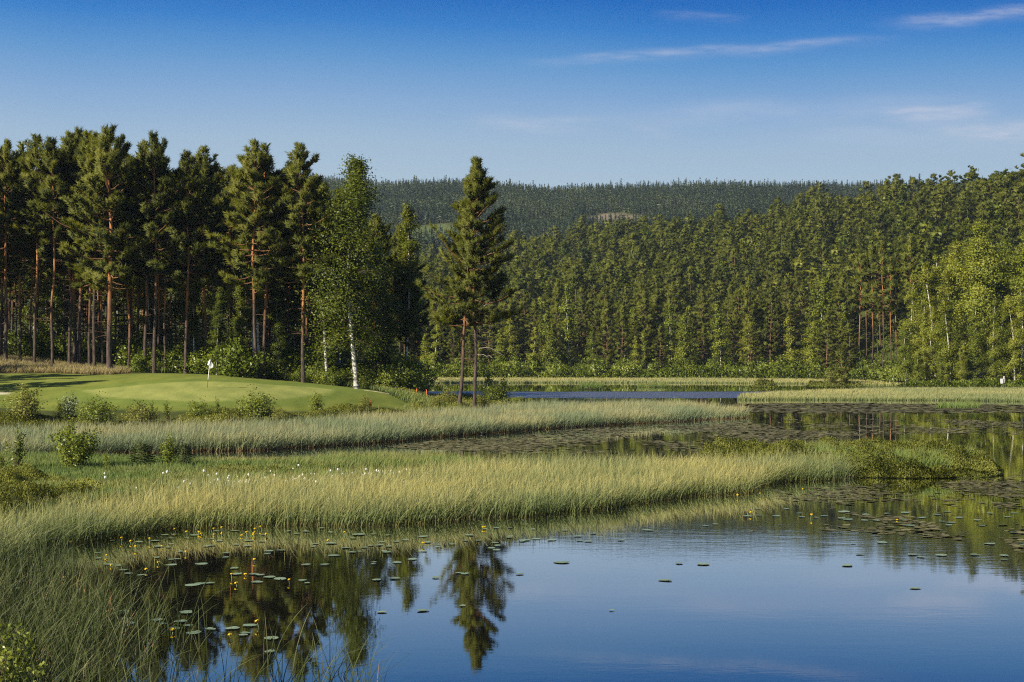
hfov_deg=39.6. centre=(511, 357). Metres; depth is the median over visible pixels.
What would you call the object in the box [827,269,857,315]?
pine tree
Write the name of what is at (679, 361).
shrub
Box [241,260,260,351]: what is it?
birch tree
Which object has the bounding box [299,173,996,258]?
ridge forest
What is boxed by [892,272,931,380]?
birch tree
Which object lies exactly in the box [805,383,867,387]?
tussock grass
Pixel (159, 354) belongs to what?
shrub
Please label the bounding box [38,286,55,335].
spruce tree
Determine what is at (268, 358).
shrub
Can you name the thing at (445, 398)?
shrub
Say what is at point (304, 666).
reed bed
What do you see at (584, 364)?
shrub
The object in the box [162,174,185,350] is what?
pine tree
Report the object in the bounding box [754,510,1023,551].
pond weed
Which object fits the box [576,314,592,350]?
pine tree
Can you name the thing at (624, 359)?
shrub
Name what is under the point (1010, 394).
reed bed
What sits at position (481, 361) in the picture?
birch tree
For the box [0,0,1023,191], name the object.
sky
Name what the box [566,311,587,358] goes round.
pine tree
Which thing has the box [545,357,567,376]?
shrub
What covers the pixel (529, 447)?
pond weed
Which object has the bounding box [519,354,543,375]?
shrub
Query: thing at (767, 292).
pine tree
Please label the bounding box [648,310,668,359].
pine tree
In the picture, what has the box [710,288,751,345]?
pine tree
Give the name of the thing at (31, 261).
pine tree
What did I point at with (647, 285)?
pine tree
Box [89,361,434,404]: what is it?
rough grass
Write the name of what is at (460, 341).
pine tree
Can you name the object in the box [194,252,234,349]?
birch tree
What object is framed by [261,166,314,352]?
pine tree
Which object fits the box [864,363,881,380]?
shrub
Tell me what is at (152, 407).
shrub
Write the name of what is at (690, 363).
shrub
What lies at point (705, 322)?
pine tree
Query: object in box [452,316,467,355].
birch tree
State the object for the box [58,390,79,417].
shrub
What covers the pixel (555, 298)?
pine tree
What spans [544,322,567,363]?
birch tree
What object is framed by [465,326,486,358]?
pine tree
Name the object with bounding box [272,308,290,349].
spruce tree
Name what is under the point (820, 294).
birch tree
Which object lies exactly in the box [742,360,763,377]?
shrub
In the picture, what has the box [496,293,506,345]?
pine tree
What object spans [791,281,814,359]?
pine tree
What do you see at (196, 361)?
shrub
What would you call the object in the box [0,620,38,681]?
shrub
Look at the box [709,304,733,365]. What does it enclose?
birch tree
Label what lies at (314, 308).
pine tree
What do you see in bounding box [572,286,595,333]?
pine tree
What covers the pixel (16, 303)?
pine tree
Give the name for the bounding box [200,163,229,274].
pine tree
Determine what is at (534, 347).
birch tree
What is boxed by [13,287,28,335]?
spruce tree
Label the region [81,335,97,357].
shrub
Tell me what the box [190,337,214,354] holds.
shrub
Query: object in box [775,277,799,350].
pine tree
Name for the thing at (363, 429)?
reed bed
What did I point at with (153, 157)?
pine tree
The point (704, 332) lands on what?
pine tree
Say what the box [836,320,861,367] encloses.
pine tree
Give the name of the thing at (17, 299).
pine tree
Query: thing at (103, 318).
birch tree
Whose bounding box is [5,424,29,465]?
shrub
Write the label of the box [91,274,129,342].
pine tree
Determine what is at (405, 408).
rough grass
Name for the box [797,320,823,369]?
birch tree
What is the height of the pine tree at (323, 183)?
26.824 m
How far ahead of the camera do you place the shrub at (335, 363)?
131.18 m
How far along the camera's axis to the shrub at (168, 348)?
134.57 m
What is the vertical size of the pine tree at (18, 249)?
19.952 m
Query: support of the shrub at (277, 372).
on the ground at (122, 391)
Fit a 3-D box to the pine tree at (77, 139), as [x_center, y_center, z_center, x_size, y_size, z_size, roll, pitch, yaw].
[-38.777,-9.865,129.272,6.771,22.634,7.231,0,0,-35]
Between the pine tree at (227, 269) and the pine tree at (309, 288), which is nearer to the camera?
the pine tree at (309, 288)
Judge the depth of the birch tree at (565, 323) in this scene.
328.43 m
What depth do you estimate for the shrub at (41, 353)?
133.82 m
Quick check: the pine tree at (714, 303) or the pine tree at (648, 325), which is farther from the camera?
the pine tree at (714, 303)
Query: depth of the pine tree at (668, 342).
326.64 m
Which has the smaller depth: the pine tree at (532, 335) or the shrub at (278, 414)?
the shrub at (278, 414)
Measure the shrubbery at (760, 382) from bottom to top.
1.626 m
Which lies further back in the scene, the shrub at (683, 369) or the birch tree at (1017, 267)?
the shrub at (683, 369)
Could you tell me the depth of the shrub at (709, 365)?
313.61 m
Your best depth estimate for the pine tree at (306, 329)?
166.76 m
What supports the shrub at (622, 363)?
on the ground at (122, 391)
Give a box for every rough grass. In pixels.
[0,354,131,374]
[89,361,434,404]
[393,394,521,412]
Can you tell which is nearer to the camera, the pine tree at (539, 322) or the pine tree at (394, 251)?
the pine tree at (394, 251)
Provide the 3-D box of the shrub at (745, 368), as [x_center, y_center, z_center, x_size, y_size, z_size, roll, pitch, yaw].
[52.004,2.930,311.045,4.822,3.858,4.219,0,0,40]
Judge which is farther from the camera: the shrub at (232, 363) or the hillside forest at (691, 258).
the hillside forest at (691, 258)
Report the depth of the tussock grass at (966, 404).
135.21 m
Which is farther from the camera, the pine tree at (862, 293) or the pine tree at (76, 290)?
the pine tree at (862, 293)
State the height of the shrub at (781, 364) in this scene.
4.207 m
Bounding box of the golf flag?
[207,360,212,386]
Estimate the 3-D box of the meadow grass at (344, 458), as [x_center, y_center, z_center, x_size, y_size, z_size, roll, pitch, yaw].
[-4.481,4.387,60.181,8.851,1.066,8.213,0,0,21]
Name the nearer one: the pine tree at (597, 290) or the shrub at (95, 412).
the shrub at (95, 412)
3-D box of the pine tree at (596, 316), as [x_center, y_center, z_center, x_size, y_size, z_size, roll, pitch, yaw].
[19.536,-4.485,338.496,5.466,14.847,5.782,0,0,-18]
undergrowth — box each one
[3,347,289,377]
[408,352,857,379]
[854,325,902,380]
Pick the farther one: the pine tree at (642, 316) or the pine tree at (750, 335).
the pine tree at (642, 316)
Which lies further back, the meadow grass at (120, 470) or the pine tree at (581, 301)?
the pine tree at (581, 301)
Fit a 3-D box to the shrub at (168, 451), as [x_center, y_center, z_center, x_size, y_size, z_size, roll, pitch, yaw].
[-14.662,4.000,60.681,0.984,1.715,0.974,0,0,41]
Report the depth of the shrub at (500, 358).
324.59 m
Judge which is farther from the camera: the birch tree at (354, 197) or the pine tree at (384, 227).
the pine tree at (384, 227)
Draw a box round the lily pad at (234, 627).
[225,626,239,628]
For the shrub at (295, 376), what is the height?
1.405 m
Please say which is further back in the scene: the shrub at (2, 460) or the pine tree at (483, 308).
the pine tree at (483, 308)
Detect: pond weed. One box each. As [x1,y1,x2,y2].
[388,418,1023,453]
[715,402,1023,412]
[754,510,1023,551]
[774,476,1023,509]
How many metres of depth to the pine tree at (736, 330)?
324.06 m
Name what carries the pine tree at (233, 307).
on the ground at (122, 391)
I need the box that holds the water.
[0,382,1023,681]
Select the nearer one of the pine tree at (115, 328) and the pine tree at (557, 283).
the pine tree at (115, 328)
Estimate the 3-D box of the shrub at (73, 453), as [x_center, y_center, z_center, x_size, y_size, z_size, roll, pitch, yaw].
[-18.207,3.610,58.797,2.376,2.502,2.153,0,0,34]
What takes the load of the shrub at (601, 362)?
on the ground at (122, 391)
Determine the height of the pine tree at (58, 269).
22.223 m
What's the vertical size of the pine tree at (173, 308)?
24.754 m
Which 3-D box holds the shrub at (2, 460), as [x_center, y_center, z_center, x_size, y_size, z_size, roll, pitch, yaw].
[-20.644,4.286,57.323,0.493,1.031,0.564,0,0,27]
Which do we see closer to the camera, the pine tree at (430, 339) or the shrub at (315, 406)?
the shrub at (315, 406)
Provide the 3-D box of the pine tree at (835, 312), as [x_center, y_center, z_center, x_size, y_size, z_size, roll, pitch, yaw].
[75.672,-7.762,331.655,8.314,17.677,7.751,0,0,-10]
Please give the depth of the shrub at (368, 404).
111.71 m
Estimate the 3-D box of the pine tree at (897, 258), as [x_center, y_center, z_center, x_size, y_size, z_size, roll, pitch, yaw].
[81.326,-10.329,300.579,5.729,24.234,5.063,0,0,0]
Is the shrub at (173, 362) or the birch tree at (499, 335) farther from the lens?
the birch tree at (499, 335)
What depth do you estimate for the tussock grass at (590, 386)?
214.01 m
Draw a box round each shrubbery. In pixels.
[0,400,501,428]
[0,462,107,522]
[429,393,527,409]
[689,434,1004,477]
[752,377,777,386]
[804,380,863,387]
[897,376,1023,386]
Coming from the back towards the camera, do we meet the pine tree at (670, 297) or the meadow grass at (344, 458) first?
the pine tree at (670, 297)
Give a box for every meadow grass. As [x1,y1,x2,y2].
[0,450,472,531]
[284,448,492,472]
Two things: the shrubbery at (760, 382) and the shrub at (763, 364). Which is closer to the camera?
the shrubbery at (760, 382)
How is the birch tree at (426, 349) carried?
on the ground at (122, 391)
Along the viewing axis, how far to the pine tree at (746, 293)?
318.60 m
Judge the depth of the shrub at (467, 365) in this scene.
325.84 m
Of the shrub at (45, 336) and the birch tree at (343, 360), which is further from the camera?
the birch tree at (343, 360)
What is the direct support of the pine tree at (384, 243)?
on the ground at (122, 391)
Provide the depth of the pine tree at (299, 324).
162.56 m
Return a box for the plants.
[154,462,434,492]
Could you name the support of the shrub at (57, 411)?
on the ground at (122, 391)
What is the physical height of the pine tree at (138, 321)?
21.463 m
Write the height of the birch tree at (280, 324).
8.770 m
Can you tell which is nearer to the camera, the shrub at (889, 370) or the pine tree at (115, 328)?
the pine tree at (115, 328)
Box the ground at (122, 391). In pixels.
[0,193,1023,513]
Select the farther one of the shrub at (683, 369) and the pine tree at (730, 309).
the pine tree at (730, 309)
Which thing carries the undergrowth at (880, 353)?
on the ground at (122, 391)
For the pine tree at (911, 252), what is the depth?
280.33 m
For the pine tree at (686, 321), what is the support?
on the ground at (122, 391)
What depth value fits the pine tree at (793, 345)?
315.77 m
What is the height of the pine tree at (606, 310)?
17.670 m
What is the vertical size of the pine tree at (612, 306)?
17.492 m
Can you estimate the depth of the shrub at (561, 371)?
318.79 m
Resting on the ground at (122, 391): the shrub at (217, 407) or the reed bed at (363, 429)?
the shrub at (217, 407)
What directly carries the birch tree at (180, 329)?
on the ground at (122, 391)
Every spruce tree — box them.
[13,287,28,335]
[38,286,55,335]
[42,287,61,342]
[62,281,97,343]
[72,299,83,340]
[84,294,104,338]
[91,294,113,344]
[103,277,139,344]
[160,290,179,359]
[167,306,190,356]
[196,306,210,344]
[200,288,214,344]
[212,313,228,344]
[223,302,234,344]
[236,294,251,347]
[243,309,273,354]
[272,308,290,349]
[707,323,719,360]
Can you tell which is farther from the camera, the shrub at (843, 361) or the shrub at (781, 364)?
the shrub at (781, 364)
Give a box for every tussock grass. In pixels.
[578,382,603,389]
[636,381,667,386]
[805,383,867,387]
[936,400,980,407]
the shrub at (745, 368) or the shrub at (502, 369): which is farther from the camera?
the shrub at (502, 369)
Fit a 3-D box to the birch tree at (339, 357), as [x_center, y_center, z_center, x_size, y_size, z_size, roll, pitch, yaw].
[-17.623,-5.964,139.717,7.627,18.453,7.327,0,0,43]
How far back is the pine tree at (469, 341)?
323.15 m
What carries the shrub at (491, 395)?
on the ground at (122, 391)
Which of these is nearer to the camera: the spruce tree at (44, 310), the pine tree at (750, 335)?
the spruce tree at (44, 310)
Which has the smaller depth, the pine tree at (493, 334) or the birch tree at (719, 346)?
the birch tree at (719, 346)
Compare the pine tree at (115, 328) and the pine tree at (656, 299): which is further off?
the pine tree at (656, 299)
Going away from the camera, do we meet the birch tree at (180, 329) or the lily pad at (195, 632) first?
the lily pad at (195, 632)
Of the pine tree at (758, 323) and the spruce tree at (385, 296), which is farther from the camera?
the pine tree at (758, 323)
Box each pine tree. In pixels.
[0,132,70,363]
[0,137,50,360]
[0,145,33,356]
[0,150,39,359]
[0,158,26,351]
[0,183,17,247]
[0,186,18,329]
[0,257,38,331]
[0,263,33,334]
[3,261,26,332]
[7,280,43,336]
[10,168,52,353]
[11,141,34,336]
[18,135,80,365]
[22,130,97,363]
[26,171,55,337]
[28,258,66,335]
[34,122,175,369]
[37,131,92,363]
[42,136,82,336]
[48,139,83,361]
[50,124,100,363]
[52,130,131,366]
[54,129,122,365]
[58,275,107,340]
[59,149,66,354]
[77,276,121,344]
[83,284,96,337]
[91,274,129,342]
[95,161,122,364]
[97,290,107,362]
[102,139,194,372]
[106,173,126,364]
[108,164,152,366]
[113,293,126,341]
[115,157,140,335]
[117,130,197,372]
[118,200,135,337]
[119,141,140,334]
[132,272,151,341]
[138,160,184,368]
[146,158,175,347]
[149,155,172,345]
[150,149,230,373]
[157,175,189,351]
[159,175,197,344]
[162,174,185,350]
[163,145,238,350]
[183,169,210,355]
[195,189,228,317]
[196,198,229,343]
[198,173,226,335]
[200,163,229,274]
[204,138,303,377]
[204,163,251,344]
[220,166,235,341]
[224,205,244,283]
[225,142,313,378]
[226,229,247,346]
[240,197,280,348]
[244,202,293,351]
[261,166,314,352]
[263,238,281,351]
[266,142,346,382]
[268,184,306,352]
[293,186,320,353]
[294,188,311,352]
[303,188,314,350]
[305,191,343,333]
[305,202,331,342]
[307,201,345,349]
[308,184,344,329]
[314,178,328,304]
[329,201,359,365]
[346,209,372,345]
[358,213,387,358]
[358,214,393,372]
[367,224,396,369]
[372,223,418,356]
[386,245,429,327]
[396,268,428,365]
[409,313,422,360]
[413,219,491,406]
[414,307,435,359]
[425,288,449,354]
[428,288,441,350]
[432,303,449,355]
[435,298,465,359]
[437,155,523,407]
[445,322,461,363]
[455,326,469,350]
[461,335,481,374]
[465,300,497,347]
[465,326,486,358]
[468,295,490,353]
[468,320,487,360]
[472,296,506,365]
[485,322,497,359]
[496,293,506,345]
[497,297,528,345]
[500,300,524,360]
[501,316,518,360]
[512,283,528,341]
[513,313,530,359]
[515,317,527,352]
[516,289,543,355]
[523,298,544,350]
[528,321,539,353]
[531,326,548,364]
[536,318,545,355]
[542,301,564,355]
[542,309,559,343]
[545,278,568,325]
[551,286,562,340]
[553,311,585,351]
[560,327,578,357]
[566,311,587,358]
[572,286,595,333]
[572,295,596,363]
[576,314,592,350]
[583,290,598,335]
[584,308,602,355]
[588,283,601,322]
[588,288,617,355]
[589,291,619,356]
[595,299,617,364]
[598,307,617,357]
[611,300,619,349]
[611,302,633,362]
[615,286,631,338]
[627,283,651,310]
[627,311,641,354]
[628,295,661,366]
[630,275,655,322]
[636,287,653,355]
[641,291,669,363]
[643,312,661,359]
[648,285,667,339]
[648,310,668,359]
[650,323,671,372]
[661,317,681,358]
[662,282,683,346]
[669,314,694,353]
[674,297,685,322]
[676,310,695,357]
[686,293,715,357]
[691,291,711,330]
[691,308,709,354]
[695,303,709,357]
[695,324,713,364]
[701,301,719,340]
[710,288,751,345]
[715,297,736,351]
[720,281,735,347]
[723,315,745,372]
[724,298,741,356]
[725,292,746,356]
[726,305,741,359]
[736,275,760,357]
[737,325,765,364]
[740,291,771,356]
[740,300,763,359]
[745,274,762,311]
[751,287,770,326]
[756,283,785,363]
[762,289,777,323]
[762,304,797,359]
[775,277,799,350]
[775,302,793,360]
[778,299,804,344]
[784,268,808,332]
[784,333,800,364]
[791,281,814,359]
[791,306,800,344]
[800,303,816,348]
[801,316,818,358]
[803,288,820,329]
[805,272,827,310]
[805,296,818,331]
[812,313,843,370]
[823,287,852,360]
[826,283,851,348]
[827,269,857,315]
[828,282,862,351]
[828,321,852,360]
[829,345,855,382]
[832,274,857,328]
[834,289,858,337]
[834,311,856,355]
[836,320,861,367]
[846,249,875,366]
[855,252,879,361]
[859,245,886,367]
[864,278,889,347]
[868,240,895,367]
[868,253,892,358]
[874,256,904,360]
[885,252,906,362]
[894,238,923,366]
[956,321,977,358]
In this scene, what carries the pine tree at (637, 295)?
on the ground at (122, 391)
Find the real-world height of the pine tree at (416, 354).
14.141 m
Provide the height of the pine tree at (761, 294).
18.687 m
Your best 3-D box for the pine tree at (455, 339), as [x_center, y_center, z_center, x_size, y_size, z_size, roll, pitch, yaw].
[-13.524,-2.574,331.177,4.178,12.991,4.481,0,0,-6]
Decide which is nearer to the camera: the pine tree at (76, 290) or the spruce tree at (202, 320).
the pine tree at (76, 290)
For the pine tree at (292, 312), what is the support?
on the ground at (122, 391)
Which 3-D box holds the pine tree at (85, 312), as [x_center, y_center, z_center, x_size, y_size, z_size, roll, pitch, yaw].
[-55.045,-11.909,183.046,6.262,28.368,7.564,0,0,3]
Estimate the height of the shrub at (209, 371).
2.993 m
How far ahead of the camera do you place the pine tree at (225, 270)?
179.55 m
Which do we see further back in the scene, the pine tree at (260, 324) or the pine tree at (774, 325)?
the pine tree at (774, 325)
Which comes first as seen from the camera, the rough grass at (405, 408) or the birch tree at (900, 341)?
the rough grass at (405, 408)
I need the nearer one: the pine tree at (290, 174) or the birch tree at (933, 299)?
the pine tree at (290, 174)
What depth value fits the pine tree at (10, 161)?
126.80 m
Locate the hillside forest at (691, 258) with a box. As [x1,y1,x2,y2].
[224,153,1023,367]
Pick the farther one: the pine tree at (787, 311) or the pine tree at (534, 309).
the pine tree at (534, 309)
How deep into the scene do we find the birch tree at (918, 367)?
230.79 m
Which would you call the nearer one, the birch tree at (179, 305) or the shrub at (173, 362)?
the shrub at (173, 362)
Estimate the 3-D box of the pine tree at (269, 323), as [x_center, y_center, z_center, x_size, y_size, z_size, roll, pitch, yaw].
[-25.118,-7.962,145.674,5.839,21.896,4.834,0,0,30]
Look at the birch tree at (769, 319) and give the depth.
342.74 m
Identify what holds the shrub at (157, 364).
on the ground at (122, 391)
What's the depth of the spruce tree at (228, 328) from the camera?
172.83 m
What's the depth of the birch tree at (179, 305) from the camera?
145.73 m
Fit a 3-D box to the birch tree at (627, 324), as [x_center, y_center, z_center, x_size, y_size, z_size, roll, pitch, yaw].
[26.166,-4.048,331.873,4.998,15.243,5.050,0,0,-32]
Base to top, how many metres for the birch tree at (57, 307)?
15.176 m
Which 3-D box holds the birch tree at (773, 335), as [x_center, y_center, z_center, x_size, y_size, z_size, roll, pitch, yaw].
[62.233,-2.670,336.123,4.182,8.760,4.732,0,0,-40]
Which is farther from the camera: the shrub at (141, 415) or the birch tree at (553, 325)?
the birch tree at (553, 325)
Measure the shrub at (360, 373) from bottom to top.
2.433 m
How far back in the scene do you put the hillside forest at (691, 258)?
435.78 m
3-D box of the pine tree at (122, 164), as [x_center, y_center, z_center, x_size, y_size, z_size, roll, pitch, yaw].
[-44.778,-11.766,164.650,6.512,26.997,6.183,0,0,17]
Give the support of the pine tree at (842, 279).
on the ground at (122, 391)
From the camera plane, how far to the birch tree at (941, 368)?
228.86 m
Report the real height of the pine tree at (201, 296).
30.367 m
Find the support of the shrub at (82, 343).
on the ground at (122, 391)
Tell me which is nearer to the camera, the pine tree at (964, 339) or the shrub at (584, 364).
the pine tree at (964, 339)
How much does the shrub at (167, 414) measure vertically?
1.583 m
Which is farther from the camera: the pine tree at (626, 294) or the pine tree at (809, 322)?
the pine tree at (626, 294)
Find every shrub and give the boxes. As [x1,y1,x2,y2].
[0,382,47,420]
[0,453,7,466]
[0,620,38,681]
[0,623,53,681]
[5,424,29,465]
[8,327,50,357]
[23,328,60,355]
[36,337,59,359]
[44,415,101,467]
[52,398,63,416]
[54,330,87,355]
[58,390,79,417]
[73,391,118,424]
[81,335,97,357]
[81,350,96,359]
[86,336,122,364]
[103,449,110,468]
[112,333,162,365]
[121,400,161,426]
[128,350,151,372]
[147,345,169,368]
[147,358,163,371]
[148,335,175,362]
[149,402,157,420]
[157,432,177,465]
[158,345,190,372]
[163,399,172,420]
[177,350,211,373]
[181,337,212,352]
[186,395,216,420]
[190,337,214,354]
[194,344,213,374]
[200,348,234,375]
[203,334,273,377]
[212,396,221,413]
[233,384,276,417]
[244,350,274,378]
[266,349,288,372]
[266,363,286,379]
[269,344,295,363]
[269,405,289,421]
[284,359,295,373]
[286,342,347,371]
[287,347,335,377]
[287,368,305,381]
[305,363,319,382]
[307,391,323,410]
[309,350,336,371]
[312,366,329,384]
[319,366,344,385]
[333,357,368,374]
[336,367,351,384]
[344,363,372,386]
[359,360,373,375]
[359,370,377,387]
[359,395,373,410]
[371,360,392,375]
[372,373,383,389]
[373,364,408,389]
[378,351,435,391]
[386,356,428,389]
[408,359,439,393]
[419,381,430,392]
[422,353,443,375]
[428,396,443,406]
[435,387,456,403]
[443,356,464,376]
[459,356,478,375]
[467,392,490,407]
[479,375,513,401]
[482,368,496,397]
[490,356,507,374]
[492,362,508,377]
[497,352,534,376]
[500,375,512,400]
[505,394,524,403]
[511,364,527,377]
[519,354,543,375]
[537,361,547,374]
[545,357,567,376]
[554,365,566,377]
[566,361,583,377]
[580,358,592,376]
[584,359,608,376]
[592,358,609,377]
[598,359,611,377]
[609,360,627,377]
[612,361,631,377]
[618,354,631,376]
[621,356,645,377]
[644,358,664,376]
[663,357,686,376]
[673,358,688,376]
[682,360,700,376]
[698,358,725,377]
[714,361,729,377]
[741,362,757,376]
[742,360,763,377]
[755,357,773,376]
[764,354,794,377]
[771,361,793,377]
[774,356,804,378]
[801,358,824,379]
[816,362,834,374]
[820,368,838,383]
[829,360,849,372]
[844,367,856,379]
[845,360,870,379]
[860,360,874,375]
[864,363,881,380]
[873,360,894,382]
[880,360,895,382]
[888,364,909,382]
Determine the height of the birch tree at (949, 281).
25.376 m
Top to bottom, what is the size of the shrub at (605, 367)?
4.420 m
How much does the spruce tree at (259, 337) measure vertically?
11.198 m
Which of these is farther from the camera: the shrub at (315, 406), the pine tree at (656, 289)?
the pine tree at (656, 289)
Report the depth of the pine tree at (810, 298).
355.60 m
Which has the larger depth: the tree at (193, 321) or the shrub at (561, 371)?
the shrub at (561, 371)
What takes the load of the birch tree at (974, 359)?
on the ground at (122, 391)
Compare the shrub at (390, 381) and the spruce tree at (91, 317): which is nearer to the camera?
the shrub at (390, 381)
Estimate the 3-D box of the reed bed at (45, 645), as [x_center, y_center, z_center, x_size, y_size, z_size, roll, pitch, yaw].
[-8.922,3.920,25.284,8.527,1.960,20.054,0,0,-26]
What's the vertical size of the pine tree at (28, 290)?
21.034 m
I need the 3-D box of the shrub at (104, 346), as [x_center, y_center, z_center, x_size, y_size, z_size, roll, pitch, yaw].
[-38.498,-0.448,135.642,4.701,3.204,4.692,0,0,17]
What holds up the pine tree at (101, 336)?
on the ground at (122, 391)
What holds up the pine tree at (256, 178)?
on the ground at (122, 391)
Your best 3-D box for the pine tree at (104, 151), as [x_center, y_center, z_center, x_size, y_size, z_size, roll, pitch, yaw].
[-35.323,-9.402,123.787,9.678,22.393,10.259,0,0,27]
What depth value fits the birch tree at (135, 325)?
167.81 m
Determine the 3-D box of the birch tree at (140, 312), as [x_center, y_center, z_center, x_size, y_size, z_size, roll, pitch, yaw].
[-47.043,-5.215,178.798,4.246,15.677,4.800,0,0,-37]
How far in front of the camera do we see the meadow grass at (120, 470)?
56.23 m
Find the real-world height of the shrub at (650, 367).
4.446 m
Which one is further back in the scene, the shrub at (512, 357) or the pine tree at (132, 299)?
the shrub at (512, 357)
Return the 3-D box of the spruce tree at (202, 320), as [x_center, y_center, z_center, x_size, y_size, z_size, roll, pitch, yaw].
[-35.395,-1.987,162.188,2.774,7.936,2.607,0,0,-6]
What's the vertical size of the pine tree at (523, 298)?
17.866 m
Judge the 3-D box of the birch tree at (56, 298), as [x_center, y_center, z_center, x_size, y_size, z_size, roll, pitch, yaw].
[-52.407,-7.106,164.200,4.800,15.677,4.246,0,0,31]
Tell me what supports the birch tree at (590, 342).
on the ground at (122, 391)
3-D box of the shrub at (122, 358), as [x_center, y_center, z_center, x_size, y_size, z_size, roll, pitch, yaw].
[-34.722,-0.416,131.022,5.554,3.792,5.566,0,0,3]
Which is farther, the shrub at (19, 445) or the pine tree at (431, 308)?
the pine tree at (431, 308)
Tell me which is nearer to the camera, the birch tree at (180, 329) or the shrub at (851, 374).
the birch tree at (180, 329)
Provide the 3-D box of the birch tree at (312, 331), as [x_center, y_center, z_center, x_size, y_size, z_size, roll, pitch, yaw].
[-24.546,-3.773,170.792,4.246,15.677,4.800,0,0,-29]
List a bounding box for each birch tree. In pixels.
[10,259,60,337]
[39,255,72,341]
[40,271,69,337]
[91,293,113,339]
[102,285,134,343]
[117,288,140,334]
[127,286,152,345]
[132,271,170,346]
[133,283,168,349]
[166,259,208,352]
[168,287,195,351]
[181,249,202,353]
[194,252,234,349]
[204,287,226,374]
[223,280,252,373]
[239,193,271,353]
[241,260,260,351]
[266,287,291,378]
[279,250,316,353]
[285,153,408,388]
[296,298,319,351]
[299,209,364,367]
[305,185,342,384]
[333,326,356,364]
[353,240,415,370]
[372,302,396,371]
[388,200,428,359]
[417,334,430,368]
[427,325,442,371]
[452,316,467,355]
[477,342,483,363]
[492,330,507,361]
[502,318,518,362]
[525,327,541,368]
[530,296,548,332]
[537,314,559,367]
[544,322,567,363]
[552,283,582,366]
[584,330,602,365]
[614,304,628,351]
[614,309,631,362]
[621,306,641,358]
[629,335,642,370]
[639,332,651,368]
[659,303,680,366]
[661,303,677,353]
[671,314,699,372]
[679,301,692,332]
[684,305,701,357]
[704,311,716,356]
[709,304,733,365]
[736,314,758,366]
[761,299,782,348]
[771,333,780,360]
[781,314,802,368]
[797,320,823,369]
[798,277,840,364]
[836,303,858,364]
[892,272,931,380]
[895,323,905,359]
[896,312,917,381]
[908,299,938,385]
[909,254,956,376]
[912,344,924,381]
[930,291,969,380]
[932,240,974,371]
[936,349,945,380]
[940,220,1012,378]
[955,340,969,379]
[962,305,992,379]
[973,237,1018,374]
[981,300,1011,379]
[983,232,1023,358]
[997,286,1023,380]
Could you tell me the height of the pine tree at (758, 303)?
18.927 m
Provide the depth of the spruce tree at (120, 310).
149.56 m
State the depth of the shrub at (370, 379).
126.74 m
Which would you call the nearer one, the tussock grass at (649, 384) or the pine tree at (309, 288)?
the pine tree at (309, 288)
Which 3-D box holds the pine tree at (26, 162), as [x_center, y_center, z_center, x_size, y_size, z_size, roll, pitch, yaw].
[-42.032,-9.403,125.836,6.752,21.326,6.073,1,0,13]
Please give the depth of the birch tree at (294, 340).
143.74 m
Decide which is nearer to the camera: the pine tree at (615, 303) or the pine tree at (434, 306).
the pine tree at (434, 306)
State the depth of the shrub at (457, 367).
321.61 m
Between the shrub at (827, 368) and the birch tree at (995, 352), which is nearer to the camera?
the birch tree at (995, 352)
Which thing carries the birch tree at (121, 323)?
on the ground at (122, 391)
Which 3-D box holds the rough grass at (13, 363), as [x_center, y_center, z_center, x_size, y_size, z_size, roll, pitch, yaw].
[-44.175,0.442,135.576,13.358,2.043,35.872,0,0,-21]
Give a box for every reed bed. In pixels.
[0,396,758,453]
[0,442,869,560]
[0,493,395,681]
[258,602,412,681]
[431,376,903,385]
[737,386,1023,401]
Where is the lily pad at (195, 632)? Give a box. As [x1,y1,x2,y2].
[186,630,200,633]
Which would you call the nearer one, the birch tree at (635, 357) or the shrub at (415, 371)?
the shrub at (415, 371)
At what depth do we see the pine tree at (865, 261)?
304.49 m
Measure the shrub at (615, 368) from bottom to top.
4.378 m
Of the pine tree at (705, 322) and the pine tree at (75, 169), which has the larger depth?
the pine tree at (705, 322)
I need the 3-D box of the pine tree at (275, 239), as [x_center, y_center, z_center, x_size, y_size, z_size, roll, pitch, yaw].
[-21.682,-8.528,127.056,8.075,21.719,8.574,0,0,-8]
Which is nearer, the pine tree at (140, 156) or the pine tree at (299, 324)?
the pine tree at (140, 156)
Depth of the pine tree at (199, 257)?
133.93 m
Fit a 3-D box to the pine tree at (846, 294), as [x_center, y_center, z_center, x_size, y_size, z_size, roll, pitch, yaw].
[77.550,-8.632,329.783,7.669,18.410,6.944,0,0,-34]
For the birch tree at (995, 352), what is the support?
on the ground at (122, 391)
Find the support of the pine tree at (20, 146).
on the ground at (122, 391)
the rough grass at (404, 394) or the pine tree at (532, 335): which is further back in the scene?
the pine tree at (532, 335)
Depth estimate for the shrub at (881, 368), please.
258.26 m
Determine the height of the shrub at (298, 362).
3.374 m
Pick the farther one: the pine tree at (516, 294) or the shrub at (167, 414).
the pine tree at (516, 294)
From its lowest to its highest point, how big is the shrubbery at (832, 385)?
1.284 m
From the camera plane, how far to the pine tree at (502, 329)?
341.06 m
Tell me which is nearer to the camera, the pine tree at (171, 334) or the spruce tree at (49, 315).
the spruce tree at (49, 315)
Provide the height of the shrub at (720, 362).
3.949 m
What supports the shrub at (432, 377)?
on the ground at (122, 391)
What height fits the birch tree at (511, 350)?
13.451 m
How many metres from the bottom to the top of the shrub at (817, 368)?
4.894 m

